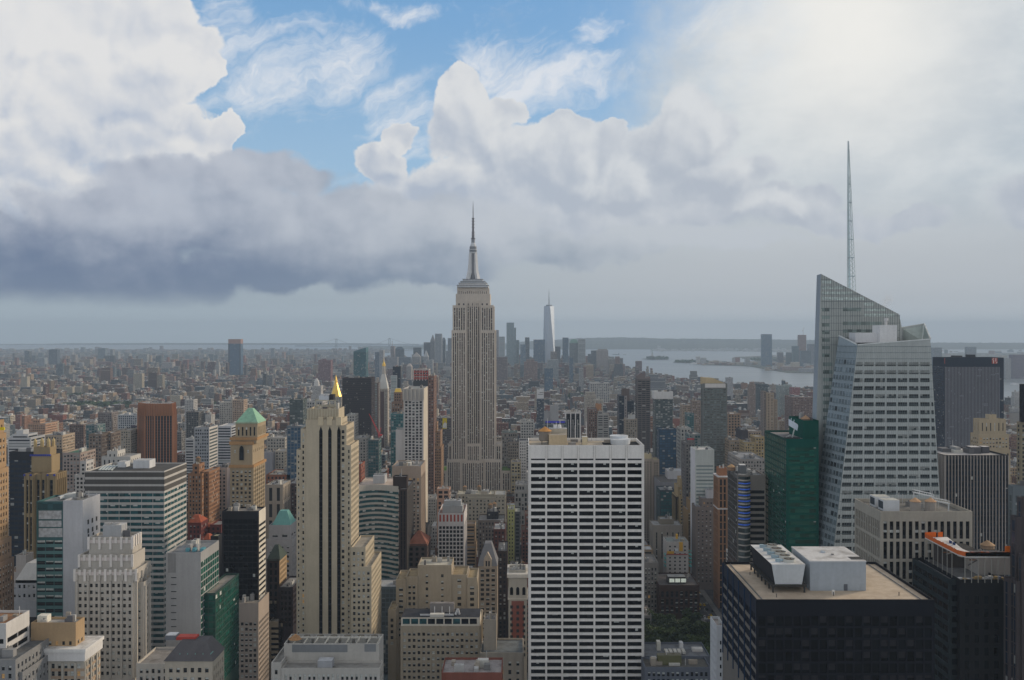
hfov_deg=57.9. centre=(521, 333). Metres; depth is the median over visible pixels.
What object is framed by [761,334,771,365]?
rounded glass tower
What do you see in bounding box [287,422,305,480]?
blue glass flats
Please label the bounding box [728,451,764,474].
building
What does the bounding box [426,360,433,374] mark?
white bank tower
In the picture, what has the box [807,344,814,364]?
grey tower
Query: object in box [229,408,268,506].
copper topped tower
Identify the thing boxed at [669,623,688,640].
park tree
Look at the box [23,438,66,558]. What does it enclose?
gothic tower
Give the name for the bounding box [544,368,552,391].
dark blue condo
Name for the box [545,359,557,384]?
glass ziggurat
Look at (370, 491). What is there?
window
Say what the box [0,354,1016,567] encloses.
city blocks
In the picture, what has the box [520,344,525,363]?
terraced glass tower
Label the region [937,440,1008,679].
ribbed dark tower
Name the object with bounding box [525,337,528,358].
flat dark tower
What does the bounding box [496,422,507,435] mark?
apartment building
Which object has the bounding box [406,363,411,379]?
domed cityhall tower
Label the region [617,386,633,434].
skyscraper
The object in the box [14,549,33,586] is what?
shed block
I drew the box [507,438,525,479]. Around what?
corner loft
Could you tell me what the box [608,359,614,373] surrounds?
beige river block
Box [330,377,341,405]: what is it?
gilded pyramid tower
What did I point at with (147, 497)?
office block
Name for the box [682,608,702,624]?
park tree
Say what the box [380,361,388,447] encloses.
domed clock tower
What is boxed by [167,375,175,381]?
estate block
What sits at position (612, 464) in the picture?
window
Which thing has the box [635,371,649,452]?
dark slender tower
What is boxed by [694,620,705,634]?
park tree
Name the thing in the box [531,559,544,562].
window
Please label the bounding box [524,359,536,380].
brown ziggurat
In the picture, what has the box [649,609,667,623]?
park tree
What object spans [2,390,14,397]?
estate block
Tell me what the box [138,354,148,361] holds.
tower
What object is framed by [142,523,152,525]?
window
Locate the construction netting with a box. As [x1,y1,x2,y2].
[413,371,427,385]
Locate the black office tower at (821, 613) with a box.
[722,543,933,679]
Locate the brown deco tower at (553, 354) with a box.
[551,351,556,358]
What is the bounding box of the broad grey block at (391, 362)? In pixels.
[386,357,398,369]
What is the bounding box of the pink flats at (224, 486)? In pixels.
[220,463,229,519]
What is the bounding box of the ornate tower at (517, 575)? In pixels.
[507,561,527,679]
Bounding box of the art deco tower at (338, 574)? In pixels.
[296,394,380,633]
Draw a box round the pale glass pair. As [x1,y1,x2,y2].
[776,384,791,415]
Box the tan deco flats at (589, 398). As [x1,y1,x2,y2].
[584,391,595,425]
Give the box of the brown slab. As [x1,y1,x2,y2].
[393,469,413,571]
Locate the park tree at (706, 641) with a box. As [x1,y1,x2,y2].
[703,635,709,645]
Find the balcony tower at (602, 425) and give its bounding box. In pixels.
[597,409,608,437]
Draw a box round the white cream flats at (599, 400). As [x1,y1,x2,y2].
[595,396,602,409]
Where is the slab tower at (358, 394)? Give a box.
[342,376,374,437]
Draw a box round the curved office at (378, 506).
[359,473,397,577]
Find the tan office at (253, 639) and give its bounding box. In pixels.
[239,592,268,679]
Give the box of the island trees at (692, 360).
[646,356,784,362]
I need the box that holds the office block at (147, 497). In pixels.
[85,458,186,649]
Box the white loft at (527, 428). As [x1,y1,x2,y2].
[520,418,533,470]
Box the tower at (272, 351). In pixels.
[271,348,274,357]
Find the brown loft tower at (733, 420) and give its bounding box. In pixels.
[727,411,739,437]
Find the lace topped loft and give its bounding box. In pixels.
[501,429,517,465]
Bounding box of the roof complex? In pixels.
[641,640,709,679]
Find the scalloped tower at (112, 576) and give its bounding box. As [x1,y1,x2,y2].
[73,522,174,679]
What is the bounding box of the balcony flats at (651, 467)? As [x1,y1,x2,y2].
[644,450,658,540]
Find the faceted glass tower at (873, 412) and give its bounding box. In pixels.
[812,141,939,552]
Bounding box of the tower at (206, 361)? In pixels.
[201,359,209,364]
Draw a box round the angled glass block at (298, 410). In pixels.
[289,397,306,424]
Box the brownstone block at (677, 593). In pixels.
[657,573,698,619]
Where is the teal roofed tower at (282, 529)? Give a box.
[266,509,295,591]
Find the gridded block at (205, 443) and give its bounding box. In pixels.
[194,424,217,468]
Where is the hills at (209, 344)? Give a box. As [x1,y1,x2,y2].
[0,343,418,344]
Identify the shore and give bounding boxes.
[719,353,1023,372]
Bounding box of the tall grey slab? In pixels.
[446,351,450,366]
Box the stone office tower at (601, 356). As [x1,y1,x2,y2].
[596,349,607,373]
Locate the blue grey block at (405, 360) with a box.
[399,357,410,365]
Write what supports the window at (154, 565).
in the office block at (147, 497)
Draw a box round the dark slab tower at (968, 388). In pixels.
[932,354,1003,446]
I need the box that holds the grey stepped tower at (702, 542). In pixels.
[692,487,712,589]
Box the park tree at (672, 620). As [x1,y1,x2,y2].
[659,617,681,629]
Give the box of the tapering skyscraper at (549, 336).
[543,305,554,362]
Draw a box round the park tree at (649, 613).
[644,608,660,623]
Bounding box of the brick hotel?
[428,371,436,493]
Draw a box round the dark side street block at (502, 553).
[497,541,507,637]
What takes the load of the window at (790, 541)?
in the green glass tower at (792, 486)
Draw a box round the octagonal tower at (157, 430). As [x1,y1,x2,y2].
[137,401,176,462]
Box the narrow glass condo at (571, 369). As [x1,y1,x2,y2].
[569,357,572,382]
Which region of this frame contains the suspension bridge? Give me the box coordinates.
[300,338,423,349]
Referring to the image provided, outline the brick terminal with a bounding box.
[785,394,812,429]
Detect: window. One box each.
[0,425,11,609]
[0,627,26,647]
[2,645,47,679]
[14,585,34,596]
[27,480,52,549]
[37,540,44,543]
[37,547,44,550]
[37,554,44,557]
[37,588,44,591]
[37,595,44,598]
[37,602,44,605]
[46,540,53,543]
[46,547,53,550]
[46,554,53,557]
[46,588,53,591]
[46,595,53,598]
[46,602,53,605]
[87,516,97,536]
[101,576,164,679]
[108,493,118,495]
[108,499,118,501]
[108,505,118,507]
[108,511,118,513]
[108,517,118,519]
[119,493,129,495]
[119,499,129,501]
[119,505,129,507]
[119,511,129,513]
[119,517,129,519]
[131,493,140,495]
[131,499,140,501]
[131,505,140,507]
[131,511,140,513]
[131,517,140,519]
[131,523,140,525]
[131,528,140,531]
[142,493,152,495]
[142,499,152,501]
[142,505,152,507]
[142,511,152,513]
[142,517,152,519]
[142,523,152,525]
[142,528,152,531]
[142,534,152,536]
[142,540,152,542]
[142,546,152,548]
[151,484,185,648]
[153,493,163,495]
[153,499,163,501]
[153,505,163,507]
[153,511,163,513]
[153,517,163,519]
[153,523,163,525]
[153,528,163,531]
[153,534,163,536]
[153,540,163,542]
[153,546,163,548]
[153,552,163,554]
[153,558,163,560]
[153,564,163,566]
[153,569,163,572]
[169,668,208,679]
[201,550,238,677]
[224,521,264,599]
[239,446,243,459]
[270,531,294,576]
[270,563,276,600]
[271,627,277,660]
[281,591,290,625]
[298,567,369,633]
[359,490,397,577]
[398,478,418,557]
[403,619,409,623]
[403,670,438,678]
[410,548,423,565]
[411,619,417,623]
[420,619,426,623]
[428,619,434,623]
[436,619,442,623]
[445,619,451,623]
[453,619,459,623]
[461,619,467,623]
[470,619,476,623]
[531,463,544,466]
[531,470,544,473]
[531,477,544,480]
[531,484,544,487]
[531,491,544,494]
[531,498,544,501]
[531,505,544,508]
[531,511,544,514]
[531,518,544,521]
[531,525,544,528]
[531,532,544,535]
[531,539,544,542]
[531,546,544,549]
[531,553,544,556]
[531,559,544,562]
[547,463,560,466]
[547,470,560,473]
[547,477,560,480]
[547,484,560,487]
[547,491,560,494]
[547,498,560,501]
[547,505,560,508]
[547,511,560,514]
[547,518,560,521]
[547,525,560,528]
[547,532,560,535]
[547,539,560,542]
[547,546,560,549]
[547,553,560,556]
[547,559,560,562]
[563,463,576,466]
[563,470,576,473]
[563,477,576,480]
[563,484,576,487]
[563,491,576,494]
[563,498,576,501]
[563,505,576,508]
[563,511,576,514]
[563,518,576,521]
[563,525,576,528]
[563,532,576,535]
[563,539,576,542]
[563,546,576,549]
[563,553,576,556]
[579,463,592,466]
[579,470,592,473]
[579,477,592,480]
[579,484,592,487]
[579,491,592,494]
[579,498,592,501]
[579,505,592,508]
[579,511,592,514]
[579,518,592,521]
[579,525,592,528]
[579,532,592,535]
[579,539,592,542]
[579,546,592,549]
[579,553,592,556]
[595,463,608,466]
[595,470,608,473]
[595,477,608,480]
[595,484,608,487]
[595,491,608,494]
[595,498,608,501]
[595,505,608,508]
[595,511,608,514]
[595,518,608,521]
[595,525,608,528]
[595,532,608,535]
[595,539,608,542]
[595,546,608,549]
[595,553,608,556]
[611,463,624,466]
[611,470,624,473]
[611,477,624,480]
[611,484,624,487]
[611,491,624,494]
[611,498,624,501]
[611,505,624,508]
[611,511,624,514]
[611,518,624,521]
[611,525,624,528]
[611,532,624,535]
[611,539,624,542]
[611,546,624,549]
[611,553,624,556]
[627,463,640,466]
[627,470,640,473]
[627,477,640,480]
[627,484,640,487]
[627,491,640,494]
[627,498,640,501]
[627,505,640,508]
[627,511,640,514]
[627,518,640,521]
[627,525,640,528]
[627,532,640,535]
[627,539,640,542]
[627,546,640,549]
[627,553,640,556]
[644,483,650,539]
[645,595,655,611]
[648,672,706,679]
[656,532,678,558]
[669,564,685,572]
[689,513,689,548]
[698,533,710,581]
[704,419,725,472]
[716,521,716,604]
[728,485,736,561]
[750,490,763,492]
[750,496,763,498]
[750,502,763,504]
[750,508,763,510]
[750,514,763,516]
[750,520,763,522]
[750,526,763,528]
[750,531,763,534]
[750,537,763,539]
[759,616,764,624]
[759,628,764,636]
[759,640,764,648]
[759,652,764,660]
[759,664,764,672]
[765,473,785,547]
[767,616,773,624]
[767,628,773,636]
[767,640,773,648]
[767,652,773,660]
[767,664,773,672]
[776,616,782,624]
[776,628,782,636]
[776,640,782,648]
[776,652,782,660]
[776,664,782,672]
[785,616,791,624]
[785,628,791,636]
[785,640,791,648]
[785,652,791,660]
[785,664,791,672]
[789,447,815,450]
[789,454,815,456]
[789,460,815,463]
[789,466,815,469]
[789,472,815,475]
[789,478,815,481]
[789,484,815,487]
[789,491,815,493]
[789,497,815,499]
[789,503,815,506]
[789,509,815,512]
[789,515,815,518]
[789,521,815,524]
[789,527,815,530]
[789,534,815,536]
[789,540,815,543]
[794,616,799,624]
[794,628,799,636]
[794,640,799,648]
[794,652,799,660]
[794,664,799,672]
[802,616,808,624]
[802,628,808,636]
[802,640,808,648]
[802,652,808,660]
[802,664,808,672]
[811,616,817,624]
[811,628,817,636]
[811,640,817,648]
[811,652,817,660]
[811,664,817,672]
[819,359,938,550]
[820,616,826,624]
[820,628,826,636]
[820,640,826,648]
[820,652,826,660]
[820,664,826,672]
[829,616,834,624]
[829,628,834,636]
[829,640,834,648]
[829,652,834,660]
[829,664,834,672]
[837,616,843,624]
[837,628,843,636]
[837,640,843,648]
[837,652,843,660]
[837,664,843,672]
[846,616,852,624]
[846,628,852,636]
[846,640,852,648]
[846,652,852,660]
[846,664,852,672]
[853,386,862,389]
[853,394,862,397]
[853,402,862,405]
[853,410,862,413]
[853,418,862,421]
[853,426,861,429]
[853,434,862,437]
[853,442,862,445]
[853,450,862,453]
[853,458,862,461]
[854,378,862,381]
[855,616,861,624]
[855,628,861,636]
[855,640,861,648]
[855,652,861,660]
[855,664,861,672]
[856,531,875,561]
[864,362,873,365]
[864,370,873,373]
[864,378,873,381]
[864,386,873,389]
[864,394,873,397]
[864,402,873,405]
[864,410,873,413]
[864,418,873,421]
[864,426,873,429]
[864,434,873,437]
[864,442,873,445]
[864,450,873,453]
[864,458,873,461]
[864,616,869,624]
[864,628,869,636]
[864,640,869,648]
[864,652,869,660]
[864,664,869,672]
[872,616,878,624]
[872,628,878,636]
[872,640,878,648]
[872,652,878,660]
[872,664,878,672]
[875,362,884,365]
[875,370,884,373]
[875,378,884,381]
[875,394,884,397]
[875,410,884,413]
[875,418,884,421]
[875,426,884,429]
[875,434,884,437]
[875,442,884,445]
[875,450,883,453]
[875,458,884,461]
[876,386,884,389]
[881,616,887,624]
[881,628,887,636]
[881,640,887,648]
[881,652,887,660]
[881,664,887,672]
[883,521,886,538]
[883,542,886,558]
[887,362,895,365]
[887,370,895,373]
[887,378,895,381]
[887,386,895,389]
[887,394,895,397]
[887,410,895,413]
[887,418,895,421]
[887,426,895,429]
[887,434,895,437]
[887,442,895,445]
[887,450,894,453]
[887,458,895,461]
[890,521,892,538]
[890,542,892,558]
[890,562,892,572]
[890,616,895,624]
[890,628,895,636]
[890,640,896,648]
[890,652,895,660]
[890,664,895,672]
[896,521,898,538]
[896,542,898,558]
[896,562,898,575]
[898,362,906,365]
[898,370,906,373]
[898,378,906,381]
[898,402,906,405]
[898,410,906,413]
[898,418,906,421]
[898,426,906,429]
[898,434,905,437]
[898,442,905,445]
[898,450,905,453]
[899,616,904,624]
[899,628,904,636]
[899,640,904,648]
[899,652,904,660]
[899,664,904,672]
[902,521,905,538]
[902,542,905,558]
[902,562,905,578]
[907,616,913,624]
[907,628,913,636]
[907,640,913,648]
[907,652,913,660]
[907,664,913,672]
[909,362,917,365]
[909,370,916,373]
[909,378,917,381]
[909,386,917,389]
[909,394,917,397]
[909,402,917,405]
[909,418,917,421]
[909,426,917,429]
[909,434,917,437]
[909,442,917,445]
[909,450,917,453]
[909,521,911,538]
[909,542,911,558]
[909,562,911,578]
[915,521,917,538]
[915,542,917,557]
[916,616,922,624]
[916,628,922,636]
[916,640,922,648]
[916,652,922,660]
[916,664,922,672]
[920,362,929,365]
[920,370,929,373]
[920,378,929,381]
[920,386,929,389]
[920,394,929,397]
[920,402,929,405]
[920,410,929,413]
[920,418,929,421]
[920,426,929,429]
[920,434,929,437]
[920,442,929,445]
[920,450,929,453]
[921,521,924,538]
[921,542,923,556]
[925,616,930,624]
[925,628,930,636]
[925,640,930,648]
[925,652,930,660]
[925,664,930,672]
[928,521,930,531]
[929,542,930,556]
[934,521,936,536]
[941,521,943,536]
[946,476,1006,550]
[947,521,949,538]
[952,659,956,664]
[953,521,955,538]
[960,521,962,538]
[965,596,968,603]
[965,609,968,616]
[965,622,968,629]
[965,635,968,642]
[965,648,968,655]
[965,661,968,668]
[966,521,968,538]
[975,596,978,603]
[975,609,978,616]
[975,622,978,629]
[975,635,978,642]
[975,648,978,655]
[975,661,978,668]
[984,596,987,603]
[984,609,987,616]
[984,622,987,629]
[984,635,987,642]
[984,648,987,655]
[984,661,987,668]
[994,596,997,603]
[994,609,997,616]
[994,622,997,629]
[994,635,997,642]
[994,648,997,655]
[994,661,997,668]
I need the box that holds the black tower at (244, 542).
[222,502,265,599]
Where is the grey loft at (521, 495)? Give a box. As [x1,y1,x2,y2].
[514,478,527,537]
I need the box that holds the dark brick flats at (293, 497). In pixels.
[291,478,295,517]
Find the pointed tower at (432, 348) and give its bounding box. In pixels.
[430,335,434,362]
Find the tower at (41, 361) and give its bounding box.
[37,358,46,366]
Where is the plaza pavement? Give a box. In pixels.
[699,590,721,621]
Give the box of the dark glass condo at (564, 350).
[562,338,567,362]
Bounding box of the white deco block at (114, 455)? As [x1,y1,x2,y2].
[101,445,140,465]
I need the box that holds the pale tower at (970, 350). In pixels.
[965,347,975,356]
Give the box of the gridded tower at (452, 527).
[438,497,466,565]
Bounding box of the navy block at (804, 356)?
[799,351,810,366]
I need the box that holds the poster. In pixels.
[442,418,446,428]
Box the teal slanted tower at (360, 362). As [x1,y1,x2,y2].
[353,347,367,376]
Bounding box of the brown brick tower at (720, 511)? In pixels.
[713,463,727,607]
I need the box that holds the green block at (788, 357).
[786,352,791,363]
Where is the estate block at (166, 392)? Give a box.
[162,389,170,398]
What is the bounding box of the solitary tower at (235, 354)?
[228,339,242,374]
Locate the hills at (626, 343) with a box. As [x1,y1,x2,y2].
[362,337,1023,348]
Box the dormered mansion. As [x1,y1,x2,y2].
[164,632,224,679]
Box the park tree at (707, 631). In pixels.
[704,625,709,639]
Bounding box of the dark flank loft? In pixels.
[736,427,760,439]
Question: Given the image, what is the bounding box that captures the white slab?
[1004,358,1010,378]
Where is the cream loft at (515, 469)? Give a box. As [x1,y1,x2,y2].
[511,459,520,492]
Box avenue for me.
[699,590,716,621]
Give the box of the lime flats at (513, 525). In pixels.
[507,505,519,563]
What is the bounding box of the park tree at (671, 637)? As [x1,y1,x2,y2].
[655,633,674,641]
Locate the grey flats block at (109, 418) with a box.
[98,410,117,431]
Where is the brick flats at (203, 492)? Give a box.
[188,456,219,523]
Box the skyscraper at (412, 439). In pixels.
[396,385,427,521]
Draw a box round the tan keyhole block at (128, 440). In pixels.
[116,426,136,452]
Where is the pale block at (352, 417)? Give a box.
[346,413,357,436]
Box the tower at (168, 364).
[162,362,174,367]
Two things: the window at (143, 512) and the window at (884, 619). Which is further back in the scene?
the window at (143, 512)
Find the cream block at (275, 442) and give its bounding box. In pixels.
[267,434,286,450]
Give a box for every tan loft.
[725,435,740,475]
[740,434,763,457]
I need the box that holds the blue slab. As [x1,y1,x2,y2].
[533,340,544,363]
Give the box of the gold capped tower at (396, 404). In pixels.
[391,388,402,412]
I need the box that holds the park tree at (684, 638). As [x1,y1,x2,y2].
[675,634,689,641]
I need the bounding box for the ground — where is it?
[372,350,1018,672]
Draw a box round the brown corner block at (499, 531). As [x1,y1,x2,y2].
[493,521,505,552]
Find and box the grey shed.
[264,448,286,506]
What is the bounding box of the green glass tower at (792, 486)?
[765,412,818,552]
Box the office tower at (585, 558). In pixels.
[528,418,643,679]
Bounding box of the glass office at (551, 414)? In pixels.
[543,403,566,428]
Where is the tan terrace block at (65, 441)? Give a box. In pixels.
[42,431,74,451]
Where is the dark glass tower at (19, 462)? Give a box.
[9,447,62,566]
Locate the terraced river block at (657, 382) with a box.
[649,374,664,390]
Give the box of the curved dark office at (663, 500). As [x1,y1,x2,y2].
[656,486,673,519]
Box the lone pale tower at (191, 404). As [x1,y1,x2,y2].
[185,398,197,438]
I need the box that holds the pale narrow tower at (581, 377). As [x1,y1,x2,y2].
[579,368,582,390]
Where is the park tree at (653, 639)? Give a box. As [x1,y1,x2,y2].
[644,635,661,641]
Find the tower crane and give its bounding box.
[369,414,382,437]
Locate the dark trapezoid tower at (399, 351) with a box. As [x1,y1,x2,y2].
[395,347,403,356]
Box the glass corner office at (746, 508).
[727,463,764,561]
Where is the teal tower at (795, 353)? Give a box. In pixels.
[792,346,798,361]
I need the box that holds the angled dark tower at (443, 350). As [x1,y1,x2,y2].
[442,338,445,362]
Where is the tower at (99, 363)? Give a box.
[96,361,109,365]
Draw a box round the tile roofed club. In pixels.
[188,514,221,539]
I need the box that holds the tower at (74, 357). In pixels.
[71,355,77,362]
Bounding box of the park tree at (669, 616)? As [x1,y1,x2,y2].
[665,613,675,626]
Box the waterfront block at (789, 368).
[780,366,802,370]
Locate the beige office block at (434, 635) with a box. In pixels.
[400,602,482,679]
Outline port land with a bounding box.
[668,349,791,351]
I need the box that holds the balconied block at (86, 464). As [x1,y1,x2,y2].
[75,458,93,493]
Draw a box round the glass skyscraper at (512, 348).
[506,323,518,365]
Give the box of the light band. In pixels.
[545,421,564,422]
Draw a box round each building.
[0,606,28,648]
[6,443,7,463]
[13,412,25,429]
[14,559,35,636]
[27,397,40,410]
[31,612,103,679]
[49,412,66,421]
[100,367,112,383]
[129,404,137,409]
[133,373,143,388]
[148,372,158,389]
[170,394,181,406]
[177,428,184,450]
[178,420,184,430]
[266,544,287,621]
[271,634,382,679]
[381,578,395,669]
[410,530,430,567]
[426,522,429,535]
[428,493,436,534]
[430,521,436,548]
[435,542,437,556]
[437,414,450,465]
[437,485,450,541]
[451,493,456,498]
[467,521,476,567]
[478,502,504,562]
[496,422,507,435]
[506,490,513,502]
[514,400,527,409]
[521,507,527,562]
[527,600,527,655]
[534,391,536,409]
[537,388,543,428]
[584,365,592,378]
[609,415,616,425]
[614,363,622,376]
[624,413,636,437]
[644,545,652,553]
[644,553,657,612]
[644,605,650,623]
[650,414,652,429]
[650,432,651,447]
[677,424,690,467]
[681,435,694,536]
[710,616,722,679]
[728,451,764,474]
[777,419,784,429]
[912,532,1009,679]
[1009,407,1018,411]
[1010,465,1016,482]
[1011,390,1018,405]
[1011,435,1016,448]
[1012,476,1016,483]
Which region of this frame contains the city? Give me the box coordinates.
[0,346,1023,370]
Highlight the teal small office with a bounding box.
[685,411,693,431]
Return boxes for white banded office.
[690,445,713,573]
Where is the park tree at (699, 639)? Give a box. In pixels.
[695,635,708,644]
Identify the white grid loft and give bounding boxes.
[589,382,608,401]
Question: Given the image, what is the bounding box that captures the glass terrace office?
[685,431,700,445]
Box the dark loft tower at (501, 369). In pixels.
[496,357,507,383]
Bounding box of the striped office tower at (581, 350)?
[578,339,584,362]
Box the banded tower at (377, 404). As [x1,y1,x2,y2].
[375,382,379,437]
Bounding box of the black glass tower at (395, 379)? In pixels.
[391,365,400,401]
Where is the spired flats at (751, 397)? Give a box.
[747,382,754,415]
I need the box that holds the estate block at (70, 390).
[58,386,74,393]
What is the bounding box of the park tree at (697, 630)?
[689,623,706,641]
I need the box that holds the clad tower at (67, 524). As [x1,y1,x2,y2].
[36,490,99,618]
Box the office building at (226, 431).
[218,421,235,465]
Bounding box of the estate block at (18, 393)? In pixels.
[15,392,23,396]
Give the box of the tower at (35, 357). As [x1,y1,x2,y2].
[32,355,37,361]
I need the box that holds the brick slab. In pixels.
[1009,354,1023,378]
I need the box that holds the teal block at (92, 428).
[86,423,105,448]
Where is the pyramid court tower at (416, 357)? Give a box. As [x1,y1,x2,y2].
[412,352,420,364]
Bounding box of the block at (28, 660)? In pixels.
[0,637,48,679]
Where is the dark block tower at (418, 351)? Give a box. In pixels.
[413,348,421,362]
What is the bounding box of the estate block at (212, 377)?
[209,375,216,379]
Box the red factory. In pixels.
[266,467,288,483]
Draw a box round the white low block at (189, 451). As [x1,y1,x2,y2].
[185,436,193,501]
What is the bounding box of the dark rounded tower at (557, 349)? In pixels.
[555,347,559,362]
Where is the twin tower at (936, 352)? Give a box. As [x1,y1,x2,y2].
[931,348,941,359]
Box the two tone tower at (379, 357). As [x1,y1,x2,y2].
[375,350,384,378]
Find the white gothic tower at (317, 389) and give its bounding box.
[311,378,322,398]
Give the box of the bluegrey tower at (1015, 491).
[1008,480,1023,575]
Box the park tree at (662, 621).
[652,619,669,628]
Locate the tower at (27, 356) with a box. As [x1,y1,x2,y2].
[24,351,31,362]
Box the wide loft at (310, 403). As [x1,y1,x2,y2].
[307,398,327,408]
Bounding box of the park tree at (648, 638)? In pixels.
[644,634,650,641]
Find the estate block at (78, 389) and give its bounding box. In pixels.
[74,386,82,392]
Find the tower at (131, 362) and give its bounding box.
[128,359,134,366]
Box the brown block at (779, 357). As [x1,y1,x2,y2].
[777,352,782,362]
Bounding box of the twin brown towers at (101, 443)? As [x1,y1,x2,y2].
[89,430,120,466]
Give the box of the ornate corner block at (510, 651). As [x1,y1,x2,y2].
[480,611,523,679]
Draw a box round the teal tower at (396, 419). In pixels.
[391,408,402,475]
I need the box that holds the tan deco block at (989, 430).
[970,412,1009,483]
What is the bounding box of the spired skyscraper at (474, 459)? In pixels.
[444,212,510,492]
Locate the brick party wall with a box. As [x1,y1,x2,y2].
[359,460,364,483]
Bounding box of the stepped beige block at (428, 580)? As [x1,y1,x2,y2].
[388,552,478,679]
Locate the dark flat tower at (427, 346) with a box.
[424,342,429,359]
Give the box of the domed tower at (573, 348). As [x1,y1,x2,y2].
[569,339,577,362]
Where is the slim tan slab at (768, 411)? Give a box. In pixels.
[760,390,776,446]
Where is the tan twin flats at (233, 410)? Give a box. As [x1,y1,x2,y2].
[219,398,247,425]
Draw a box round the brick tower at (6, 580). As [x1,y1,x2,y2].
[0,419,13,609]
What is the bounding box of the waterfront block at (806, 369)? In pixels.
[799,368,813,371]
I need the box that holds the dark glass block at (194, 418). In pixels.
[186,409,203,437]
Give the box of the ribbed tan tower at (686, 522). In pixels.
[683,497,689,572]
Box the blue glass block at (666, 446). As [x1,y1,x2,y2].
[657,426,675,473]
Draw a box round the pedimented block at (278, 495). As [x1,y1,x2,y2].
[266,479,290,539]
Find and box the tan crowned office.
[391,460,425,557]
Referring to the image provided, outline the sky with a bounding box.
[0,0,1023,343]
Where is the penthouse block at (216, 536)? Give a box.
[210,533,221,577]
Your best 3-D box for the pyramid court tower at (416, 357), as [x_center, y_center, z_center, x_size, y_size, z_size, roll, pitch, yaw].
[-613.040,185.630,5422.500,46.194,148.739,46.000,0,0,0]
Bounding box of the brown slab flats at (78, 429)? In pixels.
[69,420,92,448]
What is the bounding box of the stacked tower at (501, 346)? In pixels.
[499,337,504,356]
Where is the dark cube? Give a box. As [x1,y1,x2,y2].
[755,383,767,415]
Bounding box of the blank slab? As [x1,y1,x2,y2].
[166,534,238,679]
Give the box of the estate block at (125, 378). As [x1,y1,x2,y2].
[120,376,127,381]
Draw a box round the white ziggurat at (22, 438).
[8,427,44,465]
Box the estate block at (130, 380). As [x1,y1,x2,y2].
[128,377,132,384]
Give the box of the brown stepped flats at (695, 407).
[690,399,700,433]
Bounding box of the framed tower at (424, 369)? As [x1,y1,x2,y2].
[413,367,429,380]
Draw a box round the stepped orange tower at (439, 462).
[435,421,443,493]
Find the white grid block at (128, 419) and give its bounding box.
[118,412,136,428]
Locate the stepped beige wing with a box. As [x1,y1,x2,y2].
[269,601,282,679]
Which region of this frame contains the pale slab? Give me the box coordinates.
[354,434,369,477]
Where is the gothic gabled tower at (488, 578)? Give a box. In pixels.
[478,541,497,637]
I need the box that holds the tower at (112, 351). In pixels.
[110,349,114,354]
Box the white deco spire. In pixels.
[423,351,428,362]
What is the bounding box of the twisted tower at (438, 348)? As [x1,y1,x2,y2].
[435,334,441,362]
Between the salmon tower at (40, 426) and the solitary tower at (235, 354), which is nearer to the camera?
the salmon tower at (40, 426)
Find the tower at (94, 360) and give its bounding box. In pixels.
[87,357,95,363]
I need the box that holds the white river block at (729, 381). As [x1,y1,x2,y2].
[725,377,732,399]
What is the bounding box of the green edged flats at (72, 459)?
[63,445,95,492]
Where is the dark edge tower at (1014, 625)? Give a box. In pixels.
[1004,496,1023,679]
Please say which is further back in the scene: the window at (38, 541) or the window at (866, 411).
the window at (866, 411)
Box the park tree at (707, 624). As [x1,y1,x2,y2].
[699,621,709,633]
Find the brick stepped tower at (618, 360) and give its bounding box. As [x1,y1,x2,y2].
[615,356,624,375]
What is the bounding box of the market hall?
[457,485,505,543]
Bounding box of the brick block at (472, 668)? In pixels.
[441,651,502,679]
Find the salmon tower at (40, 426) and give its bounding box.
[27,418,57,434]
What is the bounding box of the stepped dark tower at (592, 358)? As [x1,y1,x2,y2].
[588,350,595,368]
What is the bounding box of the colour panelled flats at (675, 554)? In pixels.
[663,534,691,572]
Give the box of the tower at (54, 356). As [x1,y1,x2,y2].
[49,349,59,363]
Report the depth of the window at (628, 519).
521.04 m
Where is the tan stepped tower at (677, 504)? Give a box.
[672,476,681,524]
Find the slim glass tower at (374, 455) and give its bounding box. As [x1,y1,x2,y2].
[368,436,380,476]
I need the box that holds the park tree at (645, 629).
[644,624,654,636]
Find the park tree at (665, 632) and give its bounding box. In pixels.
[655,626,675,641]
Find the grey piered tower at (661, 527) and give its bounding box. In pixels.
[649,513,681,572]
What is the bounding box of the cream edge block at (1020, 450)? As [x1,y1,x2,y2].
[1017,421,1023,483]
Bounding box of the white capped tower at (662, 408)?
[652,389,672,456]
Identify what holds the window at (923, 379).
in the faceted glass tower at (873, 412)
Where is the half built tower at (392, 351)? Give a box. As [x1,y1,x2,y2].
[390,346,394,356]
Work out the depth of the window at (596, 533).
521.04 m
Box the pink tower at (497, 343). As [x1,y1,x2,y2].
[496,330,498,356]
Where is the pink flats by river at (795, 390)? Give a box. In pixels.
[789,386,799,394]
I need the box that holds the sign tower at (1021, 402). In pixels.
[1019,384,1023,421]
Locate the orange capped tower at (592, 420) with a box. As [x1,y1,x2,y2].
[587,403,600,437]
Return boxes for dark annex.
[278,576,295,650]
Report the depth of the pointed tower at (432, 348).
6000.00 m
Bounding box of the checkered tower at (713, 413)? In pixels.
[700,377,726,472]
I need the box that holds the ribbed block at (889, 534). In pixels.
[855,489,971,584]
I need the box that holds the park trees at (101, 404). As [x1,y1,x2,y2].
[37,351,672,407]
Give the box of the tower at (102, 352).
[98,348,106,358]
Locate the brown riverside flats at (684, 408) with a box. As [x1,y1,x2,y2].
[680,404,689,425]
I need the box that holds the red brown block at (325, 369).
[318,359,332,384]
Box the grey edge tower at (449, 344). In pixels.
[448,338,450,350]
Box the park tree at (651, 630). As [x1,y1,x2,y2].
[645,624,657,641]

